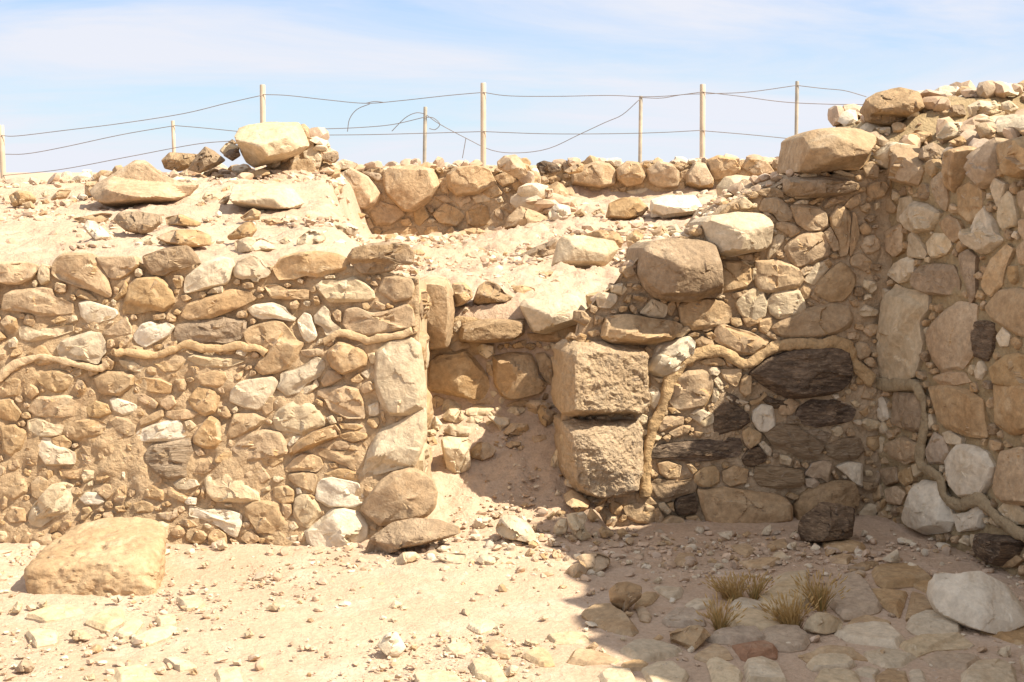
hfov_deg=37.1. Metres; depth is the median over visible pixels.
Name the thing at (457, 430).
loose stone
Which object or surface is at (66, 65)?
sky
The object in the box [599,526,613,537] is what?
loose stone
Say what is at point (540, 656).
paving stone
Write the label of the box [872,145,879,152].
loose stone
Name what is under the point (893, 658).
paving stone
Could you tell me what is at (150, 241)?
loose stone
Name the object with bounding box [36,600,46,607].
loose stone
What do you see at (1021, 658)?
loose stone
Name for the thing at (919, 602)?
paving stone
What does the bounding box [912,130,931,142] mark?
loose stone
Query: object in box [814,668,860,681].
paving stone
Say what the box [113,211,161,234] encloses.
loose stone
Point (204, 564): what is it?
loose stone
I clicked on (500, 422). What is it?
loose stone
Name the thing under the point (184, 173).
loose stone
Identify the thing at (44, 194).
loose stone
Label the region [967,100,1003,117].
loose stone
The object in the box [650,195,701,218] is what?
loose stone
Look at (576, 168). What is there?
loose stone
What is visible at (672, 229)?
loose stone
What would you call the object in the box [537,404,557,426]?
loose stone
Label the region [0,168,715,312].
gravel
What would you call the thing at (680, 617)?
paving stone
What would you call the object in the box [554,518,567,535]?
loose stone
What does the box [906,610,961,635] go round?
paving stone
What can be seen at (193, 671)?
loose stone
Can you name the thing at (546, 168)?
loose stone
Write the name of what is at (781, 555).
paving stone
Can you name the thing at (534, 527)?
loose stone
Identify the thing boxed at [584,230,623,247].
loose stone
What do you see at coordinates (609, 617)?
paving stone
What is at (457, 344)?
rubble wall
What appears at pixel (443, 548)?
loose stone
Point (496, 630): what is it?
loose stone
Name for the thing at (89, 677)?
loose stone
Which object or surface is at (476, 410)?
loose stone
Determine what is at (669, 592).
paving stone
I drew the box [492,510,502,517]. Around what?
loose stone
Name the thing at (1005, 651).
loose stone
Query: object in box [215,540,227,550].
loose stone
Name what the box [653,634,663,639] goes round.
loose stone
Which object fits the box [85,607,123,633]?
paving stone
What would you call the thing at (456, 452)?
loose stone
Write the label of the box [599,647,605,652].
loose stone
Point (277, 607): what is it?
loose stone
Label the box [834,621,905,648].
paving stone
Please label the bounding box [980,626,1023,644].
paving stone
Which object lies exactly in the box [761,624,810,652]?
paving stone
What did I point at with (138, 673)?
paving stone
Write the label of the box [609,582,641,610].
loose stone
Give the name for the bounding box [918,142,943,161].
loose stone
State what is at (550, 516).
loose stone
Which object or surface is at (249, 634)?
loose stone
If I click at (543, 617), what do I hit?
loose stone
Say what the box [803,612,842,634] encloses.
loose stone
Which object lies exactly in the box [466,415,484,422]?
loose stone
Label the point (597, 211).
loose stone
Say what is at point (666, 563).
rubble
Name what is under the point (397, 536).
loose stone
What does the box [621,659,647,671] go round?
paving stone
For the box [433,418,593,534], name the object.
gravel
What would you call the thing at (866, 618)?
paving stone
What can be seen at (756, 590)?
grass tuft
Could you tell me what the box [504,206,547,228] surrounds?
loose stone
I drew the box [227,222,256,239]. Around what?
loose stone
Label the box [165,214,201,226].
loose stone
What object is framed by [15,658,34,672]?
loose stone
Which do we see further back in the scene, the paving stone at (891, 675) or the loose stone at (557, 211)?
the loose stone at (557, 211)
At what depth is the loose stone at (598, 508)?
6.51 m
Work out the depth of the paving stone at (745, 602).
5.45 m
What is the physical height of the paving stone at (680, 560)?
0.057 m
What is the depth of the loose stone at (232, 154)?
9.07 m
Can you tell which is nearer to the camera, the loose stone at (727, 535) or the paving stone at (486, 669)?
the paving stone at (486, 669)
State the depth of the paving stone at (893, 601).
5.50 m
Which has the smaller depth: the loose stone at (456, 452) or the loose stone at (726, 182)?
the loose stone at (456, 452)
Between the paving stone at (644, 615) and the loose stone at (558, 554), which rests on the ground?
the paving stone at (644, 615)
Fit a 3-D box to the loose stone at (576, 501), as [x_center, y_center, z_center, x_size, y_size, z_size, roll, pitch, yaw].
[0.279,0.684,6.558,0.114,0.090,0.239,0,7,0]
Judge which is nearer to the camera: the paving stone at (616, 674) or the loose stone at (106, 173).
the paving stone at (616, 674)
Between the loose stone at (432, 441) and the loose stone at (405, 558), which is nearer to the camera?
the loose stone at (405, 558)
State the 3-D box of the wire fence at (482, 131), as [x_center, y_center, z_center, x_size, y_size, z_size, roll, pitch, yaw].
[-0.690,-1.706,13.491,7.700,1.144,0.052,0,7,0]
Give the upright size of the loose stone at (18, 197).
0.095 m
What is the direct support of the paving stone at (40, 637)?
on the ground
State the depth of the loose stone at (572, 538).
6.17 m
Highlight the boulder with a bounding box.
[23,517,165,595]
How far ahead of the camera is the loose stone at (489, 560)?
5.88 m
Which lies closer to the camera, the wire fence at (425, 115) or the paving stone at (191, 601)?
the paving stone at (191, 601)
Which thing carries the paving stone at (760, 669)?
on the ground
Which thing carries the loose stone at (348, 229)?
on the ground
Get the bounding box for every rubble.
[0,127,778,217]
[0,508,1023,681]
[566,80,1023,341]
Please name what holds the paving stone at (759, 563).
on the ground
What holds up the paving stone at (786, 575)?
on the ground
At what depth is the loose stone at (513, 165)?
10.57 m
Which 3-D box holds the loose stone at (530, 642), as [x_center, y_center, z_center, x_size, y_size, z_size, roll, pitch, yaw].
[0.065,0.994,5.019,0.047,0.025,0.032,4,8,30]
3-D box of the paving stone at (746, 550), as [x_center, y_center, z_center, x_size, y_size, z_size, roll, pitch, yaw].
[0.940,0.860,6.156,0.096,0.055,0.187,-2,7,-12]
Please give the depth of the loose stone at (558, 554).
5.97 m
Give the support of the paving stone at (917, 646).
on the ground
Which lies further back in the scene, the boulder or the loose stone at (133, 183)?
the loose stone at (133, 183)
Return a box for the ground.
[0,165,1023,681]
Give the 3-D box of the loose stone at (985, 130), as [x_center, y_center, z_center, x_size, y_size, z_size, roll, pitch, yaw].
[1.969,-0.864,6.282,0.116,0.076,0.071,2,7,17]
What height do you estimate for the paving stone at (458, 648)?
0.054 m
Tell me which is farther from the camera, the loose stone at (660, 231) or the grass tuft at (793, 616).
the loose stone at (660, 231)
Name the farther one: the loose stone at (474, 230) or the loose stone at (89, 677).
the loose stone at (474, 230)
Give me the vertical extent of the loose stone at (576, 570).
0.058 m
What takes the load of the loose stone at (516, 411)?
on the ground
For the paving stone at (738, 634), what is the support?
on the ground
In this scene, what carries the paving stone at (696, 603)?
on the ground
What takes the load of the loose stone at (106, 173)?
on the ground
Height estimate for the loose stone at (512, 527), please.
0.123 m
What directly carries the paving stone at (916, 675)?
on the ground
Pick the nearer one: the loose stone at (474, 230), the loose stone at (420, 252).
the loose stone at (420, 252)
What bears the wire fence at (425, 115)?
on the ground
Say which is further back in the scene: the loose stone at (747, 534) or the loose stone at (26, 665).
the loose stone at (747, 534)
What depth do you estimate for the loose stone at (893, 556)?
5.98 m
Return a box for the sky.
[0,0,1023,172]
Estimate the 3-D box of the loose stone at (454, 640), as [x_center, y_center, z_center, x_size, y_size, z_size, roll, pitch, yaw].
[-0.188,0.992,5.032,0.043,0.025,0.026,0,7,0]
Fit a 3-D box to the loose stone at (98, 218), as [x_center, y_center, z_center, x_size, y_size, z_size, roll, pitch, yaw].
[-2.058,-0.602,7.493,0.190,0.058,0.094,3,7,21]
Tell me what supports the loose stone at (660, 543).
on the ground
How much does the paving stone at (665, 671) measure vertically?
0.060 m
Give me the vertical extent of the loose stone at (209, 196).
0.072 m
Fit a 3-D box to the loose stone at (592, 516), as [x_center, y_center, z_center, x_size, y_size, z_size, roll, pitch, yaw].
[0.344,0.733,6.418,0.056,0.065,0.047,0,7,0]
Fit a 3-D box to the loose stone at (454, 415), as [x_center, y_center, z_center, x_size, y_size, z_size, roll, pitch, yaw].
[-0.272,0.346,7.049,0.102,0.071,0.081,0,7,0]
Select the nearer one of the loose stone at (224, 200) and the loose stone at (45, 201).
the loose stone at (224, 200)
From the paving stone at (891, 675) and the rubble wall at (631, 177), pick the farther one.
the rubble wall at (631, 177)
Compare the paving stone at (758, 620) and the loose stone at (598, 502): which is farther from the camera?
the loose stone at (598, 502)
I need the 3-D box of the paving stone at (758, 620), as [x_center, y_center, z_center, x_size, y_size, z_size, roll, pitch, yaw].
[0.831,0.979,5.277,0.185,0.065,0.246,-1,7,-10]
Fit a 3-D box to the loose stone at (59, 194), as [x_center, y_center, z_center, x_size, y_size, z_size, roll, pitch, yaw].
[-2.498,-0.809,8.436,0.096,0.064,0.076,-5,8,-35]
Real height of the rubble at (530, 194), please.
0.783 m
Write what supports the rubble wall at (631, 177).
on the ground
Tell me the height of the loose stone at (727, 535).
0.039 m
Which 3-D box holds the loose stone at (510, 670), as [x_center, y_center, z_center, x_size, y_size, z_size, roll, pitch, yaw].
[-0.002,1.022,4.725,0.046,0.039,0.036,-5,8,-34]
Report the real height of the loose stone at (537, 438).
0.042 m
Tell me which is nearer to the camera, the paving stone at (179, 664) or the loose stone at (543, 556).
the paving stone at (179, 664)
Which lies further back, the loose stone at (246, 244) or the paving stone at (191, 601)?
the loose stone at (246, 244)
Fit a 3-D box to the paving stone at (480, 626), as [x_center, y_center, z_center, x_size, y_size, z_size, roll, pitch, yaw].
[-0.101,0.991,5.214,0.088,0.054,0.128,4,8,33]
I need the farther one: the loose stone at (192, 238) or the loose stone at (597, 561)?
the loose stone at (192, 238)
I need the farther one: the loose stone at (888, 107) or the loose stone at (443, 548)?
the loose stone at (888, 107)
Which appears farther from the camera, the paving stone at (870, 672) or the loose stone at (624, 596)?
the loose stone at (624, 596)
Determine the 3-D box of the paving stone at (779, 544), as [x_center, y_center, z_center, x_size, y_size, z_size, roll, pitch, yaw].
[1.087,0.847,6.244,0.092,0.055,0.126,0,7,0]
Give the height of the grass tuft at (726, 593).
0.106 m
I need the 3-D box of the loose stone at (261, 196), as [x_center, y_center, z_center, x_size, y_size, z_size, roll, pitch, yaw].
[-1.250,-0.731,7.796,0.379,0.150,0.410,0,7,0]
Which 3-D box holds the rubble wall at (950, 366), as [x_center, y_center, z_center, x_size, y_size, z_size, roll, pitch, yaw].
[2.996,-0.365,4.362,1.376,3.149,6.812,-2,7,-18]
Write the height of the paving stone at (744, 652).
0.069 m
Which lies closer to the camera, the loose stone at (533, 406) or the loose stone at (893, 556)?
the loose stone at (893, 556)
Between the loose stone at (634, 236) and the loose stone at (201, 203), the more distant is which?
the loose stone at (634, 236)
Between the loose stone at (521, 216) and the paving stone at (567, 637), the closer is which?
the paving stone at (567, 637)
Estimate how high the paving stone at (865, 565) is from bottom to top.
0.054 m
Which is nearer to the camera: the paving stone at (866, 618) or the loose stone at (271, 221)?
the paving stone at (866, 618)
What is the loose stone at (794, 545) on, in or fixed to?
on the rubble at (666, 563)
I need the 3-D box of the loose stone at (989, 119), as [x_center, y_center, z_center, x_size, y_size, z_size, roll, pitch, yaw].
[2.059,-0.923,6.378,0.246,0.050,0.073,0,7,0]
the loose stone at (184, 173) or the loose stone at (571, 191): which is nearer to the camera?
the loose stone at (184, 173)
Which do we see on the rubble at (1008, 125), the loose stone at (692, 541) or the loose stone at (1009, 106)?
the loose stone at (1009, 106)
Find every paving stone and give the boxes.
[26,604,84,622]
[26,628,57,647]
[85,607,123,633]
[114,664,158,681]
[115,619,142,639]
[130,625,176,647]
[155,614,176,626]
[163,657,196,671]
[176,594,204,611]
[214,666,242,681]
[413,669,461,681]
[444,642,470,656]
[467,619,494,634]
[469,656,507,681]
[482,639,510,659]
[522,646,554,666]
[547,631,589,644]
[567,648,618,665]
[581,603,638,636]
[598,666,635,681]
[619,639,682,661]
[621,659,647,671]
[634,591,659,610]
[636,606,651,623]
[641,661,688,681]
[653,586,683,599]
[662,607,706,627]
[674,553,697,567]
[684,597,713,609]
[694,643,732,662]
[705,625,764,644]
[706,657,742,681]
[726,608,780,630]
[729,597,763,609]
[731,543,754,557]
[732,640,777,661]
[739,557,779,569]
[744,656,786,681]
[758,578,812,613]
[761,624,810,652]
[769,538,787,549]
[772,551,789,559]
[773,570,809,583]
[799,645,867,662]
[806,653,855,671]
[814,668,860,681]
[822,539,865,553]
[827,574,881,621]
[828,553,853,564]
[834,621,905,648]
[844,570,866,575]
[847,560,878,570]
[848,615,890,623]
[854,666,879,678]
[863,648,915,668]
[871,563,931,588]
[872,588,907,618]
[875,668,908,681]
[899,632,973,657]
[905,591,932,621]
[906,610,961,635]
[908,669,926,681]
[914,580,928,592]
[923,651,981,669]
[961,658,1017,681]
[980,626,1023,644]
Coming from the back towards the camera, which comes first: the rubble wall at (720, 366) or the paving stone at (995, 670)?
the rubble wall at (720, 366)
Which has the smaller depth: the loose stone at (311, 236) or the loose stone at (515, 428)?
the loose stone at (311, 236)
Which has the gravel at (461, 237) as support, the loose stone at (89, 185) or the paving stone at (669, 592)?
the loose stone at (89, 185)
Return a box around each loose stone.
[8,601,22,612]
[9,190,35,206]
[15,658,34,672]
[22,201,34,208]
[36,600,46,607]
[40,199,49,203]
[41,191,48,196]
[51,189,70,200]
[69,629,91,640]
[74,213,111,223]
[83,220,109,239]
[84,673,94,680]
[85,181,96,196]
[89,160,198,207]
[93,170,111,181]
[110,595,122,602]
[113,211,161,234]
[143,237,155,244]
[156,229,211,247]
[156,666,166,673]
[158,241,170,245]
[161,152,196,171]
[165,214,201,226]
[180,170,187,175]
[188,146,224,172]
[189,667,197,674]
[195,201,205,205]
[201,560,208,567]
[202,191,220,201]
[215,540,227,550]
[218,195,229,203]
[220,143,238,154]
[224,148,239,160]
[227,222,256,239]
[229,183,303,209]
[233,659,241,664]
[234,122,308,167]
[234,237,275,252]
[240,208,260,220]
[242,630,254,637]
[261,218,282,225]
[265,603,285,611]
[279,237,292,243]
[296,229,325,245]
[335,223,358,235]
[364,518,460,553]
[377,631,405,656]
[388,617,396,621]
[389,600,401,608]
[392,552,419,564]
[413,249,424,255]
[427,429,436,436]
[427,436,437,444]
[429,416,441,429]
[435,553,466,563]
[436,545,450,551]
[441,398,461,410]
[441,436,471,472]
[442,408,463,422]
[443,424,470,436]
[449,638,461,643]
[464,227,484,234]
[465,406,493,415]
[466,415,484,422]
[470,442,495,460]
[472,517,491,527]
[473,280,512,304]
[476,556,500,564]
[485,412,509,430]
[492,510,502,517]
[493,626,500,634]
[496,515,536,542]
[497,154,527,178]
[503,423,528,434]
[503,665,518,675]
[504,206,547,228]
[505,441,520,447]
[507,407,525,415]
[512,285,534,292]
[514,648,521,655]
[518,239,557,257]
[523,400,550,413]
[524,639,539,645]
[525,548,535,555]
[528,540,538,547]
[532,435,546,442]
[532,524,536,532]
[536,161,560,174]
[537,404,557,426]
[538,615,548,619]
[539,553,547,559]
[546,511,554,519]
[548,203,570,220]
[551,235,618,267]
[551,449,558,467]
[552,551,563,557]
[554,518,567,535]
[555,510,564,516]
[564,162,584,173]
[564,489,589,511]
[565,563,586,577]
[566,187,574,195]
[566,512,590,540]
[567,535,576,541]
[574,209,586,216]
[576,552,609,572]
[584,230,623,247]
[586,642,598,648]
[587,507,599,521]
[591,208,604,214]
[592,498,607,506]
[592,540,601,544]
[595,504,603,511]
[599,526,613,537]
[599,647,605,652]
[605,197,647,219]
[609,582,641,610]
[617,528,627,537]
[625,611,633,616]
[626,230,643,246]
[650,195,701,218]
[651,226,668,235]
[653,577,662,583]
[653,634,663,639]
[654,541,665,545]
[666,224,682,235]
[670,625,710,649]
[687,538,695,543]
[687,646,693,652]
[707,558,716,562]
[714,563,723,567]
[716,175,750,196]
[717,531,732,539]
[742,531,751,536]
[761,525,771,534]
[772,530,781,534]
[790,542,797,549]
[798,502,854,542]
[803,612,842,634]
[859,87,924,126]
[870,131,888,146]
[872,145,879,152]
[876,127,890,133]
[882,549,900,562]
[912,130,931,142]
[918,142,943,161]
[926,571,1023,633]
[935,104,966,116]
[936,122,962,139]
[949,136,966,146]
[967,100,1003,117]
[975,115,1004,122]
[975,122,1002,138]
[996,646,1010,657]
[1001,100,1017,113]
[1019,655,1023,673]
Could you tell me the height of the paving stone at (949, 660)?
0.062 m
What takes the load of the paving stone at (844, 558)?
on the ground
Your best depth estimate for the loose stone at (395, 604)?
5.41 m
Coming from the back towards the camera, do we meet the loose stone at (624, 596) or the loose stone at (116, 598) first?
the loose stone at (116, 598)
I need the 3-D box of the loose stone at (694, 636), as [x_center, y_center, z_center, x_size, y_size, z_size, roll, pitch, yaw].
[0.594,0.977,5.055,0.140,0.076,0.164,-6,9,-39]
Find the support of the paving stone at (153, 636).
on the ground
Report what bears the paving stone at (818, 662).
on the ground
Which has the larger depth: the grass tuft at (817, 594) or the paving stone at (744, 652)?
the grass tuft at (817, 594)
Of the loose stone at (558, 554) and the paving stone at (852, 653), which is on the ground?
the paving stone at (852, 653)
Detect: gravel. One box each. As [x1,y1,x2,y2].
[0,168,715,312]
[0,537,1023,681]
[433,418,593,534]
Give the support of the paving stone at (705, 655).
on the ground
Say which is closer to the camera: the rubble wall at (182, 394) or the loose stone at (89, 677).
the loose stone at (89, 677)
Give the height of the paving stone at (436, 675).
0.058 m
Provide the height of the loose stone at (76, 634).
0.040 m
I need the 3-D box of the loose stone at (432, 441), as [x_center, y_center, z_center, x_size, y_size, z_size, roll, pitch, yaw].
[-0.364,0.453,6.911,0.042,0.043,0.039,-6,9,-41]
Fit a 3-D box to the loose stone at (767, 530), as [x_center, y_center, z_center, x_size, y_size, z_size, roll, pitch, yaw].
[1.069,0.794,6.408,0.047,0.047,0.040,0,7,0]
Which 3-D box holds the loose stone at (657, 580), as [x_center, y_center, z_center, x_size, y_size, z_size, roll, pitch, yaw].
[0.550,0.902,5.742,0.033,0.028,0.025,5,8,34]
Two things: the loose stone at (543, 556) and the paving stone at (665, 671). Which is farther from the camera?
the loose stone at (543, 556)
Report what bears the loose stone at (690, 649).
on the ground
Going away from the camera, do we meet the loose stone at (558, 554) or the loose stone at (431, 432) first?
the loose stone at (558, 554)
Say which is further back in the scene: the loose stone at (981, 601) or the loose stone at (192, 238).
the loose stone at (192, 238)
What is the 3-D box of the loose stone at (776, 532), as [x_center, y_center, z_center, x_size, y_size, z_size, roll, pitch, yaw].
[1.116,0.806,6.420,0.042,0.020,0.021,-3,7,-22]
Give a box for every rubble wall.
[0,242,437,546]
[258,124,338,189]
[335,159,548,235]
[420,275,603,409]
[541,155,777,193]
[551,127,891,526]
[836,93,1023,579]
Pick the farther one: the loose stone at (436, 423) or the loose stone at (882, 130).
the loose stone at (436, 423)
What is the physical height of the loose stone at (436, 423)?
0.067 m
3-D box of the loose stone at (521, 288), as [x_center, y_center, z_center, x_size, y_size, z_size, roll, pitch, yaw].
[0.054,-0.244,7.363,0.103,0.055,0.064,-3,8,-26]
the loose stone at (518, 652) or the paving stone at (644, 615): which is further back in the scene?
the paving stone at (644, 615)
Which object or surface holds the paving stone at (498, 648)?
on the ground
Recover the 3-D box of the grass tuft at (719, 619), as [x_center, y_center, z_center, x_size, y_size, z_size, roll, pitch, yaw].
[0.701,0.922,5.145,0.151,0.141,0.173,-6,9,-43]
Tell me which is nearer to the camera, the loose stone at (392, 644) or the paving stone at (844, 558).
the loose stone at (392, 644)
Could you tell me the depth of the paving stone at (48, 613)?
5.33 m
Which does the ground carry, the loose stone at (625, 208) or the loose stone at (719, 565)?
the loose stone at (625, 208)
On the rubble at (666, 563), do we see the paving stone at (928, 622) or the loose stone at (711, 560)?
the loose stone at (711, 560)
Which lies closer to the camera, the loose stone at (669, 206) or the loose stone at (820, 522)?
the loose stone at (820, 522)
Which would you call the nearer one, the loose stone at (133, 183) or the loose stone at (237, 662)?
the loose stone at (237, 662)
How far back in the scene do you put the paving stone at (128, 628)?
5.17 m
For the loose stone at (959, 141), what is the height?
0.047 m
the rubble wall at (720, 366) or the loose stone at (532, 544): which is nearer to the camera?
the loose stone at (532, 544)
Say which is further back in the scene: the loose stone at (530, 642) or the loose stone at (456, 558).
the loose stone at (456, 558)
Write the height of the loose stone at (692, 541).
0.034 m
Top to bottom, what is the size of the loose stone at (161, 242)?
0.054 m
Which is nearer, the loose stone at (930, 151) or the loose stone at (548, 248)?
the loose stone at (930, 151)
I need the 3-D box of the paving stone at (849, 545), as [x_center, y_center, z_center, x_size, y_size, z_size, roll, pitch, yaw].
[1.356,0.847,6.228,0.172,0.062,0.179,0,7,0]
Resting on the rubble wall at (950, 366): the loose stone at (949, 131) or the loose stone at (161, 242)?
the loose stone at (949, 131)
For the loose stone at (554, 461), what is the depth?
6.77 m
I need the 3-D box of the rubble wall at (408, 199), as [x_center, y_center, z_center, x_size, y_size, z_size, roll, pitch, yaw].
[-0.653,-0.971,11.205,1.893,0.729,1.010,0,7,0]
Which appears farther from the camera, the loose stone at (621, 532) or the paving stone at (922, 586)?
the loose stone at (621, 532)
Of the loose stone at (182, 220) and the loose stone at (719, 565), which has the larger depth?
the loose stone at (182, 220)
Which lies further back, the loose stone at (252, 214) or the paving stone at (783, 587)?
the loose stone at (252, 214)
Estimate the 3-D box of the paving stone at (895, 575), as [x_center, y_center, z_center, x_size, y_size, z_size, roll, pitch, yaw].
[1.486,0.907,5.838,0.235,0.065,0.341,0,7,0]
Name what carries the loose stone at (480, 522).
on the ground
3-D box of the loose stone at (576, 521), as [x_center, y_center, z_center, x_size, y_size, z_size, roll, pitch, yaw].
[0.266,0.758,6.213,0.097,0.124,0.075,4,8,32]
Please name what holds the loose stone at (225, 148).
on the ground
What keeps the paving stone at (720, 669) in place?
on the ground
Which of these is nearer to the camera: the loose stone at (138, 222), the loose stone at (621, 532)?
the loose stone at (621, 532)
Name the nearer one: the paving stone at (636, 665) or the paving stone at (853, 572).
the paving stone at (636, 665)
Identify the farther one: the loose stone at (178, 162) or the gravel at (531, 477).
the loose stone at (178, 162)
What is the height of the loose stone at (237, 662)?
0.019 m
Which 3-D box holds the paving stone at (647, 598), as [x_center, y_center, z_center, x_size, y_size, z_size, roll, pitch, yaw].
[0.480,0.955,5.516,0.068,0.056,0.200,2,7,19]
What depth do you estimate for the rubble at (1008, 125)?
6.84 m
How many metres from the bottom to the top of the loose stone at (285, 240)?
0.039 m
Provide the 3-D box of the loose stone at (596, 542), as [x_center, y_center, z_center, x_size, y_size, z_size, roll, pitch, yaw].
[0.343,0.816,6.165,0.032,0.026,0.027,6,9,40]
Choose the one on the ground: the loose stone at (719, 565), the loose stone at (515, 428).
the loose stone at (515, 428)
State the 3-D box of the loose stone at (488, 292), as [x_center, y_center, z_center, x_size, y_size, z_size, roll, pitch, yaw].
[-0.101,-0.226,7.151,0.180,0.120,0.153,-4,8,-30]
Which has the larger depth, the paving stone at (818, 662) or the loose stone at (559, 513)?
the loose stone at (559, 513)
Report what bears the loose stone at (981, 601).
on the ground
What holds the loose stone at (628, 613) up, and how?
on the ground
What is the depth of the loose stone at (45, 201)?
8.30 m
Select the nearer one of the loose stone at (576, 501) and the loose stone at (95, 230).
the loose stone at (576, 501)
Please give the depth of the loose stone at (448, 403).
7.10 m
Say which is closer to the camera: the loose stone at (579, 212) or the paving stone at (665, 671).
the paving stone at (665, 671)
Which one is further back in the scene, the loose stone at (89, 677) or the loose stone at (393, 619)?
the loose stone at (393, 619)
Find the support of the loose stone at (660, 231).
on the ground
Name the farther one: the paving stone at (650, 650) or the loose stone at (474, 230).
the loose stone at (474, 230)
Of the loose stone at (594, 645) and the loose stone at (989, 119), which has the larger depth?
the loose stone at (989, 119)
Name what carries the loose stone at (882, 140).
on the rubble wall at (950, 366)
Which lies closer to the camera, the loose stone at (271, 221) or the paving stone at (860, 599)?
the paving stone at (860, 599)
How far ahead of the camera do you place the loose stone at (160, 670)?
4.74 m
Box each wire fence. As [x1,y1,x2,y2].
[0,83,862,182]
[5,81,866,162]
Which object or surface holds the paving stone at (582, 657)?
on the ground
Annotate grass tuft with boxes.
[694,592,747,630]
[701,571,752,600]
[732,570,780,599]
[753,589,822,628]
[787,568,849,611]
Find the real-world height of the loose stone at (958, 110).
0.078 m
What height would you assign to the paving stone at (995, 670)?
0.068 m
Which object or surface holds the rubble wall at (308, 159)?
on the ground
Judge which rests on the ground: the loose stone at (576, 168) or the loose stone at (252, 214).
the loose stone at (252, 214)
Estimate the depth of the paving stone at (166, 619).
5.26 m
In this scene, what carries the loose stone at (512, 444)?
on the ground
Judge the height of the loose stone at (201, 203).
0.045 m
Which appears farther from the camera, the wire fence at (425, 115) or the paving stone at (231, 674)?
the wire fence at (425, 115)
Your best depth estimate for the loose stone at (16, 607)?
5.38 m
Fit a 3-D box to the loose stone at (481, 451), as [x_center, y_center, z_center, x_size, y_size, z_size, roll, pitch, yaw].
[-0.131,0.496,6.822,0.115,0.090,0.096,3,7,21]
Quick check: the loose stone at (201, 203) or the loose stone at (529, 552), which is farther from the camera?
the loose stone at (201, 203)
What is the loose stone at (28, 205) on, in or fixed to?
on the ground
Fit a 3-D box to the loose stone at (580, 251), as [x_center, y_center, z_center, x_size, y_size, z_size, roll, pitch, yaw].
[0.387,-0.474,8.063,0.358,0.175,0.188,0,7,0]
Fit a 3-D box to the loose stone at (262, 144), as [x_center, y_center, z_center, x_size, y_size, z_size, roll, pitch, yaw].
[-1.456,-1.181,9.173,0.436,0.275,0.496,6,9,39]
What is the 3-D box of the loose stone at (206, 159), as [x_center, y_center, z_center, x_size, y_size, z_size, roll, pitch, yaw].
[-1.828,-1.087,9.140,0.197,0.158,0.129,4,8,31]

